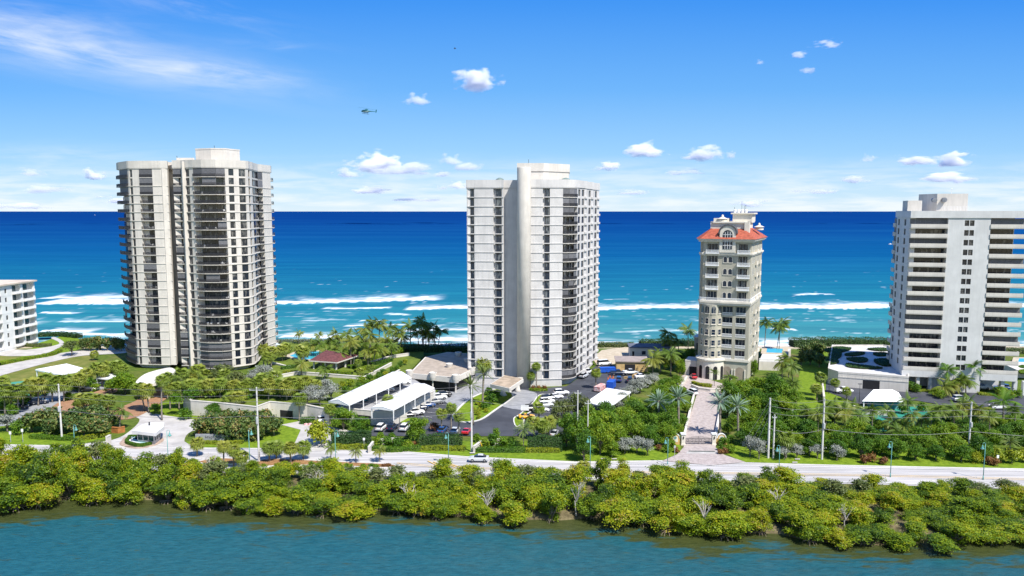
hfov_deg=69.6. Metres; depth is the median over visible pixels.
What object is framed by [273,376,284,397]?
sabal palm
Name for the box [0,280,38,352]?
apartment block
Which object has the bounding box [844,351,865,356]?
roof garden bed
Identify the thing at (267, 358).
sabal palm
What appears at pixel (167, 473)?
mangrove tree
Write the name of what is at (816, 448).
silver buttonwood
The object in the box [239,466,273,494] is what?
mangrove tree
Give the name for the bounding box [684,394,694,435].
drive wall
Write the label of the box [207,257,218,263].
glass door
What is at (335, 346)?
coconut palm
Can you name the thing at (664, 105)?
sky
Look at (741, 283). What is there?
glass door
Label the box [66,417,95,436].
sea grape bush
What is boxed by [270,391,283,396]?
green shrub
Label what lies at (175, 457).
mangrove tree
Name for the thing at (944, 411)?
coconut palm
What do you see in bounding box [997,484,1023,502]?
mangrove tree
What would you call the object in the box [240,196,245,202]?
window
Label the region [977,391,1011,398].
hedge
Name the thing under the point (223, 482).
mangrove tree
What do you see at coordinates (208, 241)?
glass door
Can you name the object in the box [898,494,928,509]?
mangrove tree
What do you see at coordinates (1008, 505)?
mangrove tree
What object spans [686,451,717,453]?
threshold
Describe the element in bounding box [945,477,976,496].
mangrove tree
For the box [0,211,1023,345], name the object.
ocean
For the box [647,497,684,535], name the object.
mangrove tree
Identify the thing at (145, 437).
window
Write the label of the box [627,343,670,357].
beach house
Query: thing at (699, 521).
mangrove tree
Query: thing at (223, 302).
glass door
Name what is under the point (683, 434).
gate pier
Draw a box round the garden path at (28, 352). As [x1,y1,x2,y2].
[0,337,63,355]
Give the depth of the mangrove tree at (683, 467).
150.42 m
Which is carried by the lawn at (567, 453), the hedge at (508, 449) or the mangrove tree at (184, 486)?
the hedge at (508, 449)
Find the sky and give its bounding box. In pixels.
[0,0,1023,210]
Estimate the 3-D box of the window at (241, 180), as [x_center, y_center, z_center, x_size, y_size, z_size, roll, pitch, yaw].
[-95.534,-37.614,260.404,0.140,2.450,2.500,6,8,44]
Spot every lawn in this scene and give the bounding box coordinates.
[0,337,79,365]
[0,349,100,397]
[0,423,105,444]
[150,395,332,440]
[186,439,680,460]
[717,442,1023,467]
[797,352,844,438]
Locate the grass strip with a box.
[514,395,540,424]
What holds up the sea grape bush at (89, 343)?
on the ground at (139, 371)
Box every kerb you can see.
[4,444,1023,468]
[199,457,247,465]
[256,458,394,468]
[452,389,513,422]
[513,394,549,426]
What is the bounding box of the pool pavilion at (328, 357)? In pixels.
[309,350,358,369]
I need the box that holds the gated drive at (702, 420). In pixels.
[663,375,743,464]
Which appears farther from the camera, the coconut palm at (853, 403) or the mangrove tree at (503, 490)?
the coconut palm at (853, 403)
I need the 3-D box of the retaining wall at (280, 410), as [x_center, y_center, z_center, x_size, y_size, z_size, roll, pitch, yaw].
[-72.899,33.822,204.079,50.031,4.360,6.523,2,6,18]
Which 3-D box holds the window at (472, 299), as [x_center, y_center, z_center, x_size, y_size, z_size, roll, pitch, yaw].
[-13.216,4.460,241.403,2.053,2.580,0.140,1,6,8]
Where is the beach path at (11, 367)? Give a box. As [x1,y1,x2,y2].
[0,349,125,375]
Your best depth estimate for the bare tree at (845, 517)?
132.65 m
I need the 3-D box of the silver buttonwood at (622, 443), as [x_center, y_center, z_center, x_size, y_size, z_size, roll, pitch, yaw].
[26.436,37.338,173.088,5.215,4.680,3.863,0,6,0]
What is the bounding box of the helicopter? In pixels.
[359,107,376,113]
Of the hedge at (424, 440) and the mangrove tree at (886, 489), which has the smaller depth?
the mangrove tree at (886, 489)
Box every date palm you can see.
[459,372,482,424]
[472,363,491,403]
[645,388,669,427]
[667,385,690,433]
[708,389,734,432]
[726,393,750,438]
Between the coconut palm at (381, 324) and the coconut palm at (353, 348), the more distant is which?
the coconut palm at (381, 324)
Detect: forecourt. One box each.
[442,384,493,408]
[503,390,536,409]
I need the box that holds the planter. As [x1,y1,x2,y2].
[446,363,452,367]
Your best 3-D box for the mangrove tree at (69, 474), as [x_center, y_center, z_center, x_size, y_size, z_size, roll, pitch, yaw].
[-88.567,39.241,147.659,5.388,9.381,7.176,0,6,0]
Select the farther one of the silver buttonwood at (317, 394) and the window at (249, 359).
the window at (249, 359)
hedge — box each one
[0,348,62,364]
[23,343,51,346]
[27,433,74,440]
[38,331,84,337]
[75,431,110,440]
[203,440,243,444]
[223,436,263,441]
[278,338,395,343]
[280,364,298,369]
[282,370,298,373]
[299,416,314,423]
[328,369,353,374]
[331,429,371,444]
[332,443,365,449]
[346,361,366,368]
[353,365,366,372]
[364,443,420,452]
[365,351,399,360]
[370,357,393,364]
[374,363,387,370]
[384,343,467,352]
[419,432,462,446]
[420,444,465,451]
[470,400,487,412]
[475,446,525,452]
[525,446,559,452]
[527,433,562,451]
[529,387,547,391]
[597,341,633,347]
[638,338,693,346]
[691,380,712,387]
[788,336,890,347]
[909,388,930,391]
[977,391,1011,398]
[1006,347,1023,353]
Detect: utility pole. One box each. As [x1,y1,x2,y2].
[57,384,62,436]
[249,387,263,460]
[470,385,472,451]
[575,390,580,441]
[585,401,590,426]
[767,398,770,457]
[772,415,776,457]
[821,399,825,459]
[968,402,972,444]
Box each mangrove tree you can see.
[0,437,11,453]
[0,454,16,476]
[0,473,22,495]
[0,482,33,511]
[1,459,22,476]
[2,449,13,454]
[9,443,37,464]
[13,452,57,486]
[13,482,64,509]
[22,451,65,473]
[38,442,63,454]
[47,451,83,491]
[48,442,72,475]
[55,463,83,499]
[61,448,93,460]
[68,447,97,477]
[69,435,92,476]
[72,475,113,506]
[81,458,110,483]
[96,441,125,463]
[100,468,128,500]
[107,446,133,480]
[112,477,145,504]
[122,467,160,496]
[123,451,160,482]
[145,480,178,504]
[157,463,180,484]
[158,446,185,480]
[172,478,195,509]
[175,461,203,481]
[186,477,207,497]
[186,486,225,510]
[187,458,200,463]
[196,476,235,504]
[202,471,227,482]
[203,460,228,475]
[211,486,242,510]
[219,465,242,487]
[226,471,249,490]
[233,496,267,514]
[237,478,274,497]
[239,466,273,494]
[242,459,259,475]
[252,496,286,515]
[258,485,291,500]
[266,465,283,484]
[267,468,294,487]
[274,460,300,478]
[278,485,320,515]
[294,477,329,497]
[296,464,320,477]
[303,470,352,490]
[304,495,346,518]
[315,457,348,476]
[315,490,341,500]
[327,497,377,520]
[332,471,360,495]
[338,494,369,504]
[347,465,370,483]
[352,478,376,495]
[359,483,389,510]
[375,490,409,515]
[379,471,417,493]
[391,487,425,511]
[402,488,433,517]
[411,475,432,490]
[420,477,457,488]
[424,484,452,499]
[424,497,452,519]
[427,457,457,481]
[445,478,471,499]
[446,497,462,515]
[455,464,485,486]
[460,490,497,515]
[467,474,487,495]
[472,503,500,523]
[474,470,507,489]
[483,477,521,505]
[489,456,519,471]
[495,458,527,478]
[496,499,532,526]
[504,473,529,499]
[514,472,553,501]
[519,486,542,511]
[529,465,562,479]
[533,470,572,488]
[533,480,563,513]
[539,488,570,522]
[548,482,594,511]
[558,469,593,484]
[561,464,591,498]
[574,492,600,519]
[585,456,614,488]
[588,482,617,504]
[593,495,646,529]
[599,465,633,496]
[611,489,654,513]
[614,472,653,497]
[615,457,631,476]
[631,500,661,527]
[636,471,666,499]
[645,462,675,477]
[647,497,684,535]
[654,500,684,521]
[655,467,697,500]
[657,482,689,502]
[666,460,697,484]
[671,511,722,536]
[674,493,713,514]
[685,483,698,498]
[693,468,715,483]
[693,481,730,511]
[698,472,726,505]
[699,511,715,524]
[706,508,753,540]
[717,484,748,510]
[721,478,732,487]
[725,509,747,530]
[731,471,755,483]
[734,482,762,508]
[742,505,771,522]
[744,508,772,535]
[747,478,776,490]
[747,487,788,508]
[756,465,781,482]
[757,501,787,520]
[768,495,817,513]
[769,478,789,498]
[772,465,805,491]
[775,510,814,536]
[782,483,818,499]
[796,516,831,545]
[797,481,821,491]
[797,489,831,509]
[803,509,841,532]
[808,477,844,490]
[811,495,867,523]
[822,527,854,549]
[823,491,845,502]
[841,523,886,545]
[844,489,877,505]
[844,499,872,511]
[847,507,876,526]
[860,473,889,495]
[866,522,897,541]
[867,507,898,524]
[871,485,909,501]
[877,490,910,514]
[881,530,917,552]
[888,482,926,498]
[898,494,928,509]
[899,507,931,521]
[899,520,927,544]
[902,515,927,530]
[915,480,948,498]
[919,532,962,553]
[921,487,950,507]
[922,503,959,519]
[923,513,946,530]
[936,478,957,497]
[936,520,984,545]
[941,496,967,510]
[942,495,997,521]
[944,513,979,532]
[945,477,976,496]
[963,489,982,498]
[963,523,1016,545]
[969,515,1001,530]
[971,494,1002,513]
[979,488,1019,506]
[991,508,1023,519]
[994,499,1019,513]
[994,512,1023,541]
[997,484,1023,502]
[1013,497,1023,515]
[1015,532,1023,543]
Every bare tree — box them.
[201,452,217,462]
[401,483,416,493]
[476,489,494,504]
[572,482,585,515]
[693,499,710,518]
[770,488,788,499]
[840,504,854,526]
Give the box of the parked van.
[597,359,611,365]
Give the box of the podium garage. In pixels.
[828,345,908,391]
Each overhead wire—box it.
[0,410,34,410]
[61,385,255,389]
[62,391,245,396]
[62,410,245,417]
[63,397,255,402]
[256,386,470,390]
[256,399,464,403]
[265,393,461,396]
[266,413,463,418]
[472,387,577,393]
[472,400,576,406]
[825,406,971,411]
[826,429,970,434]
[830,413,959,417]
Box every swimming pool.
[287,350,323,360]
[761,347,787,354]
[1012,357,1023,361]
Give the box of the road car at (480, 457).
[468,453,488,461]
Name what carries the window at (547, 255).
in the apartment tower at (533, 239)
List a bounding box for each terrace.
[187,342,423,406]
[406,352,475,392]
[759,346,790,370]
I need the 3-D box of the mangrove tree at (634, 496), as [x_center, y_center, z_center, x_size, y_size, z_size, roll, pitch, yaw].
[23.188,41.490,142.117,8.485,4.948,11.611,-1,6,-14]
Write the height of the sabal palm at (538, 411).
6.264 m
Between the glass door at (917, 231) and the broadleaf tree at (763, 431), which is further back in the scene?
the glass door at (917, 231)
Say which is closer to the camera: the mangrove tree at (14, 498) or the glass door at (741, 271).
the mangrove tree at (14, 498)
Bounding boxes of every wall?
[183,395,328,424]
[195,434,230,440]
[272,362,292,365]
[282,362,391,379]
[331,390,435,424]
[368,437,396,452]
[370,353,409,362]
[473,439,499,451]
[670,433,680,444]
[677,376,687,386]
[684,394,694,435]
[691,384,719,391]
[715,412,718,435]
[716,433,725,444]
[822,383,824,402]
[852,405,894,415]
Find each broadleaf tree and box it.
[102,376,119,392]
[107,371,136,393]
[203,402,220,413]
[329,407,358,429]
[346,416,374,434]
[406,415,430,442]
[554,412,571,446]
[564,412,592,446]
[572,427,598,460]
[579,402,610,427]
[589,416,616,453]
[596,400,615,412]
[599,409,623,440]
[602,439,620,456]
[606,422,625,443]
[614,406,637,424]
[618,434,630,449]
[621,413,643,437]
[622,395,641,407]
[625,398,651,420]
[632,411,660,430]
[633,421,647,436]
[640,424,661,442]
[643,403,654,413]
[647,393,661,406]
[651,383,668,394]
[653,406,666,420]
[656,390,672,405]
[657,377,673,384]
[657,407,680,431]
[658,421,677,443]
[660,394,675,411]
[661,348,669,369]
[663,380,678,396]
[663,398,683,417]
[668,350,678,368]
[671,374,684,383]
[672,385,686,397]
[674,359,685,374]
[675,423,684,432]
[678,352,686,361]
[680,400,692,412]
[680,413,688,424]
[683,347,697,356]
[715,380,739,400]
[718,402,731,417]
[721,422,733,434]
[725,395,749,414]
[725,414,740,427]
[732,428,748,443]
[733,404,752,423]
[734,379,750,397]
[734,389,745,399]
[738,420,760,437]
[742,410,761,422]
[744,376,768,396]
[745,395,762,411]
[747,388,765,397]
[750,414,766,435]
[751,360,757,373]
[755,424,778,449]
[756,392,779,410]
[758,405,782,424]
[761,372,785,393]
[763,398,779,409]
[766,420,788,436]
[770,378,791,397]
[770,439,781,448]
[772,396,799,416]
[780,408,801,431]
[786,388,805,404]
[789,431,802,441]
[793,418,818,439]
[795,438,804,450]
[797,404,810,415]
[801,438,817,455]
[810,432,828,448]
[818,422,840,439]
[825,439,849,456]
[826,410,841,423]
[829,428,856,449]
[841,414,868,438]
[850,434,875,456]
[854,424,881,448]
[869,419,883,429]
[870,434,892,453]
[886,437,909,457]
[890,432,917,446]
[905,425,932,441]
[906,442,926,459]
[914,435,942,454]
[915,422,932,431]
[925,421,954,448]
[925,444,945,459]
[929,418,943,428]
[940,433,968,455]
[943,422,957,434]
[949,443,973,460]
[955,417,974,427]
[955,423,982,445]
[969,434,993,448]
[973,421,992,433]
[973,444,994,461]
[982,429,1004,446]
[990,417,1006,427]
[991,424,1018,442]
[1003,419,1023,436]
[1004,412,1021,422]
[1014,435,1023,447]
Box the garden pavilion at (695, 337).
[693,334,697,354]
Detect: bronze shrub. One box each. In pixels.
[429,422,438,430]
[655,444,662,449]
[717,449,725,453]
[859,454,870,462]
[865,453,877,461]
[877,456,888,463]
[985,456,997,465]
[991,457,1001,464]
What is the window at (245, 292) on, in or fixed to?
in the apartment tower at (182, 275)
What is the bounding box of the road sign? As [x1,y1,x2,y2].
[521,405,528,410]
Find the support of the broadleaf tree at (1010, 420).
on the ground at (139, 371)
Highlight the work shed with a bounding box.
[614,356,647,371]
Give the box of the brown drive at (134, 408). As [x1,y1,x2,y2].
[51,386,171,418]
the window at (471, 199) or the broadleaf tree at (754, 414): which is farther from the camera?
the window at (471, 199)
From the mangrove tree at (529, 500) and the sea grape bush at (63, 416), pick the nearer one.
the mangrove tree at (529, 500)
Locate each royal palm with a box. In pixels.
[937,362,961,379]
[966,360,986,376]
[983,387,1022,418]
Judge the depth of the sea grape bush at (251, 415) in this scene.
188.39 m
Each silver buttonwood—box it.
[0,414,15,431]
[244,371,255,379]
[247,364,272,373]
[300,391,312,403]
[304,383,321,397]
[308,389,327,405]
[317,378,334,395]
[321,383,338,399]
[614,400,623,408]
[617,391,626,401]
[617,437,635,453]
[620,385,641,396]
[626,378,637,386]
[628,436,644,452]
[634,376,654,392]
[639,439,653,455]
[641,374,658,387]
[650,373,659,381]
[742,435,756,455]
[746,437,769,458]
[778,445,790,459]
[790,444,804,457]
[809,444,824,458]
[829,444,846,460]
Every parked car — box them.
[15,403,28,407]
[30,397,48,404]
[80,386,95,391]
[316,415,332,422]
[375,422,387,430]
[386,422,397,430]
[399,422,409,430]
[407,411,418,416]
[411,407,424,414]
[420,405,428,409]
[426,401,435,406]
[431,398,443,403]
[435,393,446,398]
[437,390,451,395]
[437,426,447,432]
[450,427,457,433]
[461,428,470,433]
[518,413,534,418]
[539,397,554,403]
[540,394,556,399]
[540,401,553,405]
[550,394,563,398]
[550,429,558,435]
[553,388,568,394]
[578,372,588,377]
[616,376,621,381]
[634,373,646,377]
[686,388,698,394]
[690,373,696,378]
[951,394,967,401]
[992,384,1010,389]
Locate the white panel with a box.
[105,435,111,444]
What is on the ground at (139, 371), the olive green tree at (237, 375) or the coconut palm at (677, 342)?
the coconut palm at (677, 342)
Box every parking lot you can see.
[0,382,106,425]
[371,365,646,435]
[826,377,1023,414]
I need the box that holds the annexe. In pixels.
[1004,362,1023,377]
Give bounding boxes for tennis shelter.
[863,389,902,408]
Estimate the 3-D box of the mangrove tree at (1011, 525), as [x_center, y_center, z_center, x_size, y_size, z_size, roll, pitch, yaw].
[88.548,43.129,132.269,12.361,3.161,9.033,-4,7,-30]
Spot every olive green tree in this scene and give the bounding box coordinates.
[61,340,80,355]
[85,439,112,459]
[152,452,168,469]
[192,460,227,478]
[201,369,218,378]
[210,364,235,372]
[223,462,249,473]
[227,370,246,381]
[300,465,321,481]
[344,466,354,471]
[367,467,386,483]
[386,463,408,476]
[412,470,437,480]
[442,474,464,489]
[465,470,487,484]
[517,463,542,474]
[550,397,575,417]
[550,405,562,427]
[567,391,583,414]
[574,396,594,416]
[632,470,648,481]
[732,475,761,495]
[816,478,850,498]
[848,478,872,491]
[969,480,998,495]
[989,478,1019,492]
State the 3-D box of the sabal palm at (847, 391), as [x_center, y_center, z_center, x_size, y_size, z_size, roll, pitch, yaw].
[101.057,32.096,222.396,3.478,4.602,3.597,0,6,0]
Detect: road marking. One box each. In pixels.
[397,463,1023,479]
[398,462,999,477]
[406,453,1023,470]
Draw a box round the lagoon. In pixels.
[0,500,1023,575]
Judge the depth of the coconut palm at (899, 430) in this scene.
178.79 m
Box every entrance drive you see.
[73,412,193,449]
[282,421,352,450]
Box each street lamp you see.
[248,428,252,459]
[444,432,448,457]
[586,436,590,465]
[888,441,891,476]
[980,442,985,479]
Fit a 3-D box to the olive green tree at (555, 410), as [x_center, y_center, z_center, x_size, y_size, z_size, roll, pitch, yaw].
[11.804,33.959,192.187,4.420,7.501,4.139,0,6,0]
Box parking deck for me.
[337,378,431,409]
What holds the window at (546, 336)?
in the apartment tower at (533, 239)
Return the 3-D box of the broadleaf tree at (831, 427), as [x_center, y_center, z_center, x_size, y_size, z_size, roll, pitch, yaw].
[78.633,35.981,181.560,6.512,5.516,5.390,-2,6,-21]
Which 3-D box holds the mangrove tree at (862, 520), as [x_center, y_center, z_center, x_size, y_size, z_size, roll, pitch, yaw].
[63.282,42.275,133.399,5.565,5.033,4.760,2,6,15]
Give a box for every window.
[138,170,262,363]
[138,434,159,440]
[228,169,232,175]
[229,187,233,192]
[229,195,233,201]
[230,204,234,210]
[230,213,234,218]
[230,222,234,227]
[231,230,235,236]
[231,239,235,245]
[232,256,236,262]
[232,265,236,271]
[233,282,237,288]
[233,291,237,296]
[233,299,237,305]
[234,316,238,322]
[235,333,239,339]
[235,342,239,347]
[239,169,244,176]
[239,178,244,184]
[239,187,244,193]
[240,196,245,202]
[240,204,245,210]
[240,213,245,219]
[241,222,246,228]
[241,230,246,236]
[241,239,247,245]
[242,247,247,253]
[242,256,247,262]
[242,264,247,271]
[242,273,248,279]
[243,281,248,288]
[243,290,248,296]
[243,298,249,304]
[244,307,249,313]
[244,315,249,321]
[244,324,250,330]
[245,332,250,338]
[245,340,250,347]
[245,349,250,355]
[246,357,251,363]
[470,189,473,196]
[470,198,473,205]
[470,207,473,214]
[470,216,473,223]
[470,225,473,232]
[470,235,473,242]
[470,280,474,287]
[470,289,474,296]
[470,298,474,305]
[470,324,474,331]
[470,351,474,358]
[471,333,474,340]
[471,342,474,349]
[496,189,501,196]
[496,198,501,205]
[496,207,501,214]
[496,216,501,223]
[496,226,501,233]
[496,235,501,242]
[496,244,501,251]
[496,253,501,260]
[496,262,501,269]
[496,271,501,278]
[496,280,501,287]
[496,289,501,296]
[496,298,501,305]
[496,307,501,314]
[496,316,501,323]
[496,325,501,332]
[497,334,501,341]
[497,343,501,350]
[497,352,501,358]
[497,360,501,367]
[497,369,501,376]
[545,226,549,233]
[545,235,549,242]
[545,244,549,251]
[545,253,549,260]
[545,262,548,270]
[545,272,548,279]
[545,281,548,288]
[545,290,548,297]
[545,299,548,306]
[545,308,548,315]
[545,317,548,324]
[545,326,548,333]
[545,335,548,342]
[545,344,548,351]
[545,353,548,360]
[545,362,548,369]
[545,371,548,378]
[546,188,549,196]
[546,198,549,205]
[546,207,549,214]
[546,216,549,224]
[576,191,595,373]
[705,306,708,313]
[711,306,715,313]
[711,318,715,324]
[722,268,726,274]
[722,280,726,286]
[723,230,732,248]
[723,256,727,262]
[728,256,732,262]
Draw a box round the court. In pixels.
[865,406,928,430]
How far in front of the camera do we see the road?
164.35 m
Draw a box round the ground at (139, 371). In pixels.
[0,346,1023,544]
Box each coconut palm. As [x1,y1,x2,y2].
[110,401,132,426]
[291,355,310,374]
[292,330,304,343]
[301,338,318,355]
[311,336,329,352]
[313,331,324,344]
[315,362,334,378]
[318,345,331,353]
[323,335,338,346]
[323,441,337,458]
[328,327,342,341]
[331,339,340,351]
[334,347,348,366]
[338,328,356,348]
[340,334,360,364]
[344,342,364,354]
[347,446,362,461]
[349,327,368,358]
[355,338,372,359]
[356,321,373,341]
[360,328,379,364]
[361,345,376,364]
[365,316,380,346]
[369,316,388,340]
[371,343,384,361]
[372,444,386,461]
[375,342,390,359]
[377,332,392,346]
[380,322,399,347]
[385,340,399,356]
[389,325,407,350]
[392,333,411,345]
[401,317,419,344]
[407,324,424,345]
[412,316,430,344]
[413,312,432,343]
[417,325,434,343]
[421,331,438,343]
[427,322,440,345]
[431,325,448,345]
[640,349,664,372]
[650,346,671,372]
[657,332,675,346]
[658,328,677,339]
[660,345,680,374]
[669,335,686,351]
[677,322,696,347]
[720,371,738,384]
[759,317,774,347]
[770,319,789,348]
[772,316,790,347]
[772,355,790,378]
[776,350,798,377]
[782,358,802,380]
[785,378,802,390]
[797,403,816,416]
[805,403,828,432]
[814,401,838,423]
[822,395,843,423]
[834,398,856,427]
[843,397,863,413]
[849,407,871,422]
[861,403,881,425]
[878,402,896,432]
[880,415,903,440]
[886,421,908,438]
[895,418,913,432]
[897,389,916,413]
[901,409,922,425]
[913,410,930,427]
[921,407,940,427]
[930,377,956,395]
[930,401,950,426]
[940,376,963,394]
[941,400,966,422]
[949,374,970,392]
[952,393,973,418]
[955,393,976,417]
[956,371,979,392]
[967,400,992,422]
[977,408,998,430]
[1002,403,1023,420]
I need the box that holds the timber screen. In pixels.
[111,426,124,432]
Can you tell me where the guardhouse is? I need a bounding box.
[132,422,163,444]
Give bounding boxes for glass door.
[123,189,262,335]
[151,256,156,262]
[152,282,157,288]
[154,315,158,321]
[201,222,206,228]
[203,266,208,272]
[204,187,216,193]
[204,292,209,298]
[205,196,216,202]
[205,205,216,211]
[205,214,217,220]
[205,317,210,324]
[206,222,217,228]
[206,231,217,237]
[206,335,211,341]
[207,240,218,246]
[207,249,218,255]
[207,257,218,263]
[208,266,219,272]
[208,283,219,289]
[209,300,220,307]
[209,309,221,315]
[210,292,220,298]
[210,318,221,324]
[210,326,221,332]
[211,335,222,341]
[216,178,222,184]
[216,187,222,193]
[217,196,223,202]
[217,205,223,211]
[217,214,223,220]
[218,231,224,237]
[219,248,225,255]
[219,257,225,263]
[220,266,225,272]
[220,274,226,281]
[220,283,226,289]
[221,292,226,298]
[221,300,227,307]
[221,309,227,315]
[222,317,228,324]
[222,326,228,332]
[222,334,228,341]
[707,291,716,299]
[708,256,717,263]
[708,268,716,275]
[708,280,716,287]
[709,244,717,251]
[722,328,731,335]
[722,339,731,346]
[722,350,730,357]
[723,306,732,314]
[723,317,731,324]
[735,340,744,347]
[735,350,743,357]
[736,307,745,314]
[736,318,744,325]
[736,329,744,336]
[738,292,745,300]
[739,257,746,264]
[739,269,746,276]
[739,281,746,288]
[740,244,747,252]
[908,352,936,357]
[908,361,935,366]
[909,333,937,338]
[909,342,936,348]
[912,286,940,291]
[913,267,941,272]
[914,248,942,252]
[914,258,942,262]
[915,229,943,233]
[981,364,1003,370]
[982,345,1004,350]
[982,355,1004,360]
[984,316,1006,321]
[984,326,1006,331]
[985,297,1008,302]
[986,288,1008,292]
[987,268,1010,273]
[987,278,1009,283]
[989,239,1012,243]
[989,249,1011,253]
[990,230,1013,233]
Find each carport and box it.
[35,364,82,374]
[96,372,115,383]
[328,371,411,410]
[371,383,434,420]
[590,388,630,405]
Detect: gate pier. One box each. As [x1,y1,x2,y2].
[680,432,685,444]
[711,432,716,444]
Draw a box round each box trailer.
[594,383,605,391]
[599,367,615,372]
[606,379,615,388]
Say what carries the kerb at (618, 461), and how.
on the ground at (139, 371)
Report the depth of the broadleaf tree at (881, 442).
172.20 m
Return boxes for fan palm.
[513,419,534,445]
[707,368,719,385]
[999,434,1021,449]
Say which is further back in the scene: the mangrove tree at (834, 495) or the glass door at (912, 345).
the glass door at (912, 345)
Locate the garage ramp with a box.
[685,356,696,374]
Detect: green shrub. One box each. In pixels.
[0,397,15,409]
[5,403,20,414]
[8,419,27,433]
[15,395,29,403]
[27,392,42,397]
[64,391,73,400]
[85,376,97,386]
[90,382,100,391]
[148,403,160,414]
[167,392,183,405]
[177,407,192,419]
[182,387,200,399]
[202,390,219,397]
[245,391,254,398]
[257,391,269,397]
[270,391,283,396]
[305,419,334,443]
[338,380,346,389]
[341,385,350,392]
[345,378,356,385]
[356,376,366,382]
[365,373,373,379]
[372,436,381,445]
[374,373,385,378]
[376,432,386,437]
[378,436,392,446]
[388,431,396,437]
[390,437,403,446]
[396,347,404,353]
[402,439,412,447]
[472,433,481,441]
[479,438,489,447]
[481,400,489,408]
[484,387,491,394]
[486,393,497,404]
[486,433,497,445]
[489,390,502,398]
[492,428,499,437]
[494,436,507,447]
[507,436,516,447]
[661,444,672,451]
[666,439,675,447]
[717,437,729,446]
[718,443,724,449]
[725,434,734,442]
[725,444,736,451]
[897,403,908,413]
[908,381,915,390]
[911,383,920,392]
[916,401,928,410]
[929,388,938,395]
[936,390,946,397]
[942,413,960,421]
[964,414,981,422]
[969,450,983,463]
[991,447,1009,460]
[993,386,1008,394]
[1003,447,1022,462]
[1005,391,1016,398]
[1010,388,1023,397]
[1017,447,1023,460]
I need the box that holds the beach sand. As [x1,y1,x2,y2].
[594,347,628,366]
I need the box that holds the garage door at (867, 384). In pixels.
[863,380,879,388]
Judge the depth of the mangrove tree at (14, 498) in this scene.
141.44 m
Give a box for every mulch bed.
[199,458,236,463]
[258,459,394,466]
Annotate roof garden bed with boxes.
[824,346,851,352]
[824,358,838,364]
[828,351,841,358]
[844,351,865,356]
[845,362,882,368]
[846,356,867,362]
[867,347,887,350]
[873,351,887,356]
[874,358,890,366]
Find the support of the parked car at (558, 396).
on the parking lot at (502, 417)
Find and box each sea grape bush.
[17,411,36,431]
[28,406,63,427]
[41,417,63,434]
[46,411,73,432]
[62,406,84,425]
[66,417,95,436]
[77,338,85,348]
[77,403,106,420]
[81,337,95,349]
[86,416,112,432]
[93,335,102,350]
[93,409,119,425]
[101,336,110,350]
[109,336,120,349]
[115,338,127,350]
[189,415,211,433]
[199,410,220,432]
[206,415,228,436]
[211,408,233,433]
[222,408,247,423]
[223,418,249,439]
[238,409,266,423]
[243,420,270,441]
[254,408,273,431]
[265,414,283,435]
[796,350,807,365]
[797,344,812,357]
[806,340,818,350]
[806,349,815,364]
[814,353,825,366]
[815,342,826,354]
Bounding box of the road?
[2,445,1023,487]
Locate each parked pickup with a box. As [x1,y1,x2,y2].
[610,369,626,374]
[622,368,638,374]
[834,386,853,392]
[980,382,991,389]
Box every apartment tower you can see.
[116,147,278,398]
[466,159,599,395]
[695,207,766,379]
[886,191,1023,395]
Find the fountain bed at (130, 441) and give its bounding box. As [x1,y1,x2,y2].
[119,434,163,448]
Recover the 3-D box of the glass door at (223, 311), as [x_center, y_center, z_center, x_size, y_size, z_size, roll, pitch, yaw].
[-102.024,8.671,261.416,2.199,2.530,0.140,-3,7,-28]
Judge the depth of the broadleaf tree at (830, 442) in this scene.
171.11 m
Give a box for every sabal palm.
[0,374,10,386]
[0,381,11,414]
[0,388,19,406]
[7,382,28,413]
[17,381,32,408]
[22,376,36,399]
[29,377,48,405]
[37,372,52,398]
[45,377,59,401]
[49,374,67,400]
[56,377,73,401]
[71,372,87,392]
[73,392,87,408]
[78,367,93,385]
[81,391,96,405]
[88,362,101,382]
[89,350,99,359]
[90,393,103,404]
[94,364,110,385]
[99,393,117,409]
[101,360,113,371]
[109,359,124,372]
[113,364,129,374]
[130,382,144,410]
[137,383,156,412]
[154,374,170,419]
[159,371,175,398]
[162,383,177,409]
[171,381,184,409]
[172,367,189,401]
[182,378,198,392]
[188,370,198,382]
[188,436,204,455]
[189,363,207,376]
[196,379,207,397]
[197,369,211,379]
[201,377,216,397]
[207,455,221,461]
[212,377,227,397]
[216,440,232,463]
[217,368,231,378]
[221,391,236,403]
[226,378,240,391]
[226,443,240,466]
[228,391,247,403]
[234,450,250,464]
[235,381,249,394]
[242,377,256,397]
[250,376,267,396]
[256,343,269,364]
[256,372,267,383]
[260,351,273,368]
[260,441,276,460]
[261,378,276,399]
[263,346,278,365]
[267,439,283,457]
[268,370,281,377]
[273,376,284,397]
[276,344,288,360]
[277,378,295,400]
[279,342,293,359]
[282,441,298,461]
[283,376,300,399]
[291,392,307,419]
[294,344,301,358]
[296,345,310,360]
[296,375,312,392]
[296,440,312,458]
[308,379,322,397]
[323,404,335,423]
[354,359,361,367]
[356,368,363,375]
[367,364,374,372]
[382,394,392,400]
[435,408,448,425]
[446,402,457,429]
[452,411,464,433]
[475,358,491,370]
[525,416,541,435]
[526,371,535,386]
[531,362,540,387]
[532,401,545,416]
[535,417,551,434]
[541,415,556,437]
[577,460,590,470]
[591,369,601,385]
[775,430,794,457]
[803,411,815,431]
[809,383,822,400]
[814,371,827,396]
[830,378,839,392]
[841,386,851,398]
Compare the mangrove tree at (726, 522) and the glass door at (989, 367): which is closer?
the mangrove tree at (726, 522)
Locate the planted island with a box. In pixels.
[457,389,511,420]
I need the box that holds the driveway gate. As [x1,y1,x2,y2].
[685,436,710,443]

